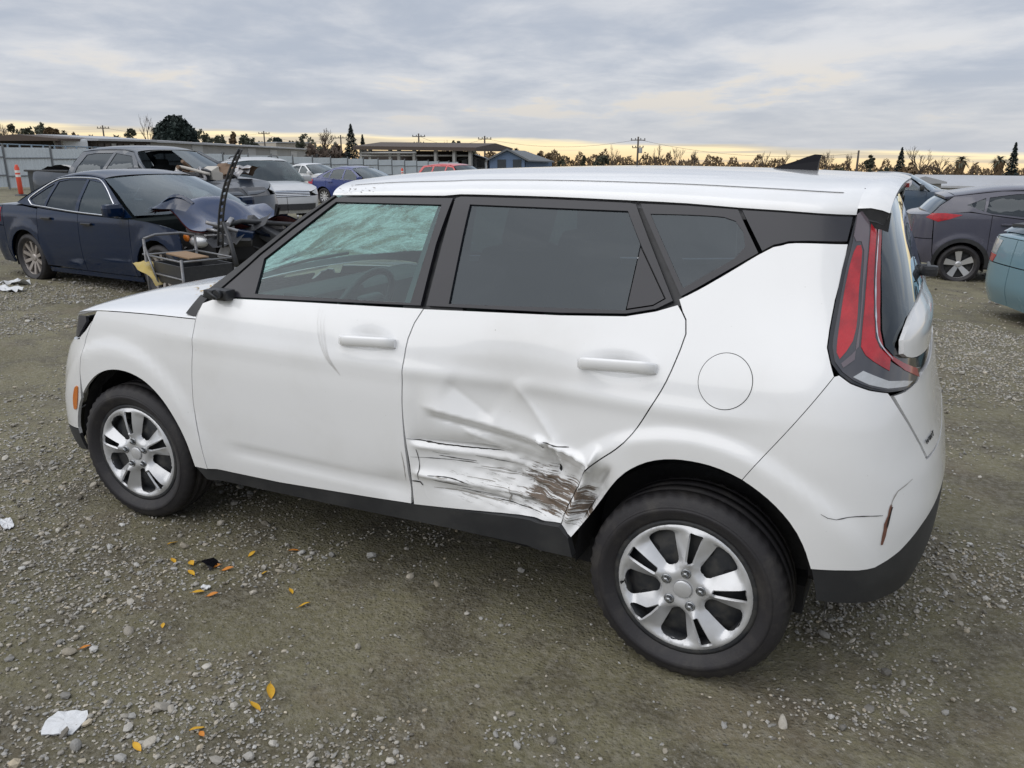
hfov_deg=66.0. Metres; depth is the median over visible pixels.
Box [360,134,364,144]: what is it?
conifer tree
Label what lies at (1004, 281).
hatchback car
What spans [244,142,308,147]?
block building
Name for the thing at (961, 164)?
palm tree
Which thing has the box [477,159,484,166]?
window
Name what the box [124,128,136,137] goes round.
broadleaf tree
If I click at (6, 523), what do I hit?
plastic scrap
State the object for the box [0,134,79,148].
open shed
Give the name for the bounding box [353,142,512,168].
steel canopy
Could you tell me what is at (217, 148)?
warehouse building
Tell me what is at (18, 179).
delineator post
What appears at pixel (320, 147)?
scrub
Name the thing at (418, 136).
utility pole
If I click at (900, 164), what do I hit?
conifer tree
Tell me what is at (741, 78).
sky
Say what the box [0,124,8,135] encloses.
bare tree
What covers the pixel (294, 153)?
door
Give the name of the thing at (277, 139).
round tree
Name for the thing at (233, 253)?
metal bar
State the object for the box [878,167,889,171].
bush
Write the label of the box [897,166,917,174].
bush
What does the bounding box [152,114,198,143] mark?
round tree
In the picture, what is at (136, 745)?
fallen leaf
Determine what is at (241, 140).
broadleaf tree
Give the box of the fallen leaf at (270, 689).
[266,682,274,699]
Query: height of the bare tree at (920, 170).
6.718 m
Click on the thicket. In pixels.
(336, 151)
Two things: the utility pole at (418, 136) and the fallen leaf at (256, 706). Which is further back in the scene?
the utility pole at (418, 136)
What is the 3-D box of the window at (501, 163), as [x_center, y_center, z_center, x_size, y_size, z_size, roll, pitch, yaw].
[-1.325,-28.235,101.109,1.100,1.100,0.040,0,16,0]
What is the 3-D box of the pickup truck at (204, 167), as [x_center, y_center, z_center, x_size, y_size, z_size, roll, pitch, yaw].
[-6.406,-3.350,14.203,4.673,1.816,2.296,8,18,26]
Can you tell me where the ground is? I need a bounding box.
[0,187,1023,767]
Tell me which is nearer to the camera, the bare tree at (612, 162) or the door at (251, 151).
the door at (251, 151)
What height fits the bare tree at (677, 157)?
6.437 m
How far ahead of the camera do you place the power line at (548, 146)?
124.25 m
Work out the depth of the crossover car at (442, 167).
36.56 m
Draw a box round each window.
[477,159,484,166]
[497,159,505,167]
[513,159,520,167]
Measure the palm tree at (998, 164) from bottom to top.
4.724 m
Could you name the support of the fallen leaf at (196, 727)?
on the ground
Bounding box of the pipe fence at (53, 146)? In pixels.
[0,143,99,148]
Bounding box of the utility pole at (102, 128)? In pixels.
[97,125,108,135]
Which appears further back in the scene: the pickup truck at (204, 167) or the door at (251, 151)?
the door at (251, 151)
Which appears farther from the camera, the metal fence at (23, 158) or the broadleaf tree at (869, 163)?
the broadleaf tree at (869, 163)
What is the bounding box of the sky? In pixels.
[0,0,1023,174]
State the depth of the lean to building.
77.16 m
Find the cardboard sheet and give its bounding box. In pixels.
[166,251,208,259]
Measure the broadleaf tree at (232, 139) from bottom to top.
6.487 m
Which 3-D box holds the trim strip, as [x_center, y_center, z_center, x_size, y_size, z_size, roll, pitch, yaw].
[-2.581,-1.685,7.180,0.401,0.896,0.062,8,18,25]
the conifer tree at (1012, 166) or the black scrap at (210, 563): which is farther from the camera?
the conifer tree at (1012, 166)
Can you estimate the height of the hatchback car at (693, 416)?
1.669 m
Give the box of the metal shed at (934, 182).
[916,176,946,188]
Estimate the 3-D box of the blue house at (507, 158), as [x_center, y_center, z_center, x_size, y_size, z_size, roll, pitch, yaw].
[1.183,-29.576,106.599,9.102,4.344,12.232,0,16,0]
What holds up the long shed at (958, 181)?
on the ground
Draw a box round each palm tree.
[953,156,970,174]
[990,155,1008,175]
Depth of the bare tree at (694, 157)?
144.10 m
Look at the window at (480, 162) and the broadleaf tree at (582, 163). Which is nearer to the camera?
the window at (480, 162)
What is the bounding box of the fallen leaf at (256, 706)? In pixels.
[249,700,260,710]
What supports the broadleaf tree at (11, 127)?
on the ground
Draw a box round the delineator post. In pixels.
[14,165,26,195]
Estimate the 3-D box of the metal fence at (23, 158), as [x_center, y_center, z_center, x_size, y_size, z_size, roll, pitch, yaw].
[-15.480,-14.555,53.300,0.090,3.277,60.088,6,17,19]
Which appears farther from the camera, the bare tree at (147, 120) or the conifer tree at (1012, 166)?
the bare tree at (147, 120)
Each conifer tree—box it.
[342,123,359,158]
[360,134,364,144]
[894,147,905,171]
[1002,142,1019,175]
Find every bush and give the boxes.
[537,152,555,166]
[557,158,564,166]
[593,155,609,165]
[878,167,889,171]
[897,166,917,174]
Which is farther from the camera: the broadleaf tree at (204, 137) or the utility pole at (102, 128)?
the utility pole at (102, 128)
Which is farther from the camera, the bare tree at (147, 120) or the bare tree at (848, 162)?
the bare tree at (147, 120)
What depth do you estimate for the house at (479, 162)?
113.59 m
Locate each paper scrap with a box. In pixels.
[0,278,30,284]
[0,284,22,291]
[41,710,87,734]
[200,584,210,588]
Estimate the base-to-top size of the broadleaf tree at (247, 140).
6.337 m
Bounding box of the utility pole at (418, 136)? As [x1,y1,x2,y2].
[412,133,424,150]
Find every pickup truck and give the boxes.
[24,146,279,213]
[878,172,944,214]
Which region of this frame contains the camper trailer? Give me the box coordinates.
[53,139,87,148]
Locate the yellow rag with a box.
[133,261,164,285]
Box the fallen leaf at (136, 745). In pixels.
[132,740,140,750]
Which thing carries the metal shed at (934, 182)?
on the ground
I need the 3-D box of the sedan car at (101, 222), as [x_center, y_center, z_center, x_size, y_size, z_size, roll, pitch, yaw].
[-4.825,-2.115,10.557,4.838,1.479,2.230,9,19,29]
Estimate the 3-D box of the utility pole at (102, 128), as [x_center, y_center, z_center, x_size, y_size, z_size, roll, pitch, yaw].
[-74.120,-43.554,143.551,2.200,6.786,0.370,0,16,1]
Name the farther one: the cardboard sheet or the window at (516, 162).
the window at (516, 162)
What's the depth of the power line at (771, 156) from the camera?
106.89 m
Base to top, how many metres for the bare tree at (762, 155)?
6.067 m
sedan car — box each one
[0,168,298,289]
[292,163,331,182]
[308,166,388,206]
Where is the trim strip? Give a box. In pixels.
[217,148,242,247]
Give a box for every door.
[192,145,202,152]
[247,148,255,155]
[270,150,277,155]
[290,151,296,156]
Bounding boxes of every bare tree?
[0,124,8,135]
[139,116,153,139]
[318,128,333,148]
[608,147,617,165]
[652,145,663,164]
[667,149,684,165]
[690,150,697,165]
[758,152,770,166]
[776,153,789,165]
[819,152,835,169]
[845,154,852,170]
[904,147,932,174]
[929,157,949,174]
[971,164,978,174]
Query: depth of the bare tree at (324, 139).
143.09 m
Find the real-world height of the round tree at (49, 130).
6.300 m
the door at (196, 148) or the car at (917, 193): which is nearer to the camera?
the car at (917, 193)
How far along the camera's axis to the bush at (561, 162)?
144.36 m
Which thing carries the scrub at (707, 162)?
on the ground
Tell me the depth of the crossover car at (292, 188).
19.93 m
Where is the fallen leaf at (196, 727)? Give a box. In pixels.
[189,726,204,730]
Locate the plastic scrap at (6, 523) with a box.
[0,517,13,529]
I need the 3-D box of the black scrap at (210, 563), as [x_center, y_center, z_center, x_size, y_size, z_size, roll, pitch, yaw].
[-1.278,0.748,3.308,0.080,0.043,0.066,8,18,26]
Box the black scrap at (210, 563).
[196,557,218,570]
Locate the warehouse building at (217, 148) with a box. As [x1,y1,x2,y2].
[131,140,306,156]
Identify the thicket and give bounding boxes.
[305,142,348,158]
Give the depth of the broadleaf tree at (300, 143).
167.15 m
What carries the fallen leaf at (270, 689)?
on the ground
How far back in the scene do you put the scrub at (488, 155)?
150.05 m
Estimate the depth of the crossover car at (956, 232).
13.14 m
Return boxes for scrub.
[1,133,335,150]
[476,148,559,168]
[552,149,1023,175]
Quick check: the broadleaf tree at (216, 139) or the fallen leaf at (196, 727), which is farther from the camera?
the broadleaf tree at (216, 139)
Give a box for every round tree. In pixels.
[43,126,56,134]
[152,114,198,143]
[272,137,282,141]
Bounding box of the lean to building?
[0,134,156,151]
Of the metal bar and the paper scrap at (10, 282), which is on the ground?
the paper scrap at (10, 282)
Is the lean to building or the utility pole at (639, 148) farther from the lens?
the utility pole at (639, 148)
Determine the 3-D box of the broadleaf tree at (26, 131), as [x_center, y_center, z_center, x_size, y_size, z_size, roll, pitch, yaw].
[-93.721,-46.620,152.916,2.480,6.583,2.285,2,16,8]
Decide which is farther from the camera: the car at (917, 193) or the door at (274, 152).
the door at (274, 152)
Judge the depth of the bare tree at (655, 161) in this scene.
144.32 m
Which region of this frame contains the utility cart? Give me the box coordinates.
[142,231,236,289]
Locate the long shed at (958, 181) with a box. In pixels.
[914,175,1023,189]
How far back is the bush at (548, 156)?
133.74 m
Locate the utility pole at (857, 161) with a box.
[855,150,859,170]
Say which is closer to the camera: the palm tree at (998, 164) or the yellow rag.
the yellow rag
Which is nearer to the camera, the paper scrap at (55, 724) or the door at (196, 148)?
the paper scrap at (55, 724)
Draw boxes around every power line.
[485,138,626,146]
[642,140,847,156]
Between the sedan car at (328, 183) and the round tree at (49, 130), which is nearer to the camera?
the sedan car at (328, 183)
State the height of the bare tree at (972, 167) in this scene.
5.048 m
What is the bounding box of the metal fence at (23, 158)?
[0,143,457,188]
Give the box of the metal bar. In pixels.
[222,222,238,266]
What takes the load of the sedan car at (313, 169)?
on the ground
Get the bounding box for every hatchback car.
[65,154,945,678]
[985,222,1023,312]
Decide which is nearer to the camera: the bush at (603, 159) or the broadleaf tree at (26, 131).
the bush at (603, 159)
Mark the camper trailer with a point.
(82, 142)
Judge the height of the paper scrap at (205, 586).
0.009 m
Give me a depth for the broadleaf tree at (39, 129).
142.33 m
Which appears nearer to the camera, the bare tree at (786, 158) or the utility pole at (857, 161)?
the utility pole at (857, 161)
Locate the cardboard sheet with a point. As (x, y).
(188, 255)
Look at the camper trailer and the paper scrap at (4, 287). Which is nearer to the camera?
the paper scrap at (4, 287)
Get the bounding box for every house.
[458,154,487,168]
[486,148,553,168]
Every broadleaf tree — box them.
[6,123,22,133]
[21,126,34,134]
[33,122,45,133]
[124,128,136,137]
[195,129,213,142]
[213,134,225,143]
[228,131,237,143]
[238,134,244,144]
[244,134,259,147]
[295,134,307,147]
[580,155,585,165]
[863,155,875,171]
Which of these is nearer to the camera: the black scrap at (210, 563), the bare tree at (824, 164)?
the black scrap at (210, 563)
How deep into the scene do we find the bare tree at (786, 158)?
134.39 m
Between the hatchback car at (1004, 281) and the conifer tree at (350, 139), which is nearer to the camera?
the hatchback car at (1004, 281)
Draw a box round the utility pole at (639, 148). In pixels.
[631,137,644,164]
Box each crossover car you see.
[221,155,318,224]
[418,163,475,172]
[906,184,1023,281]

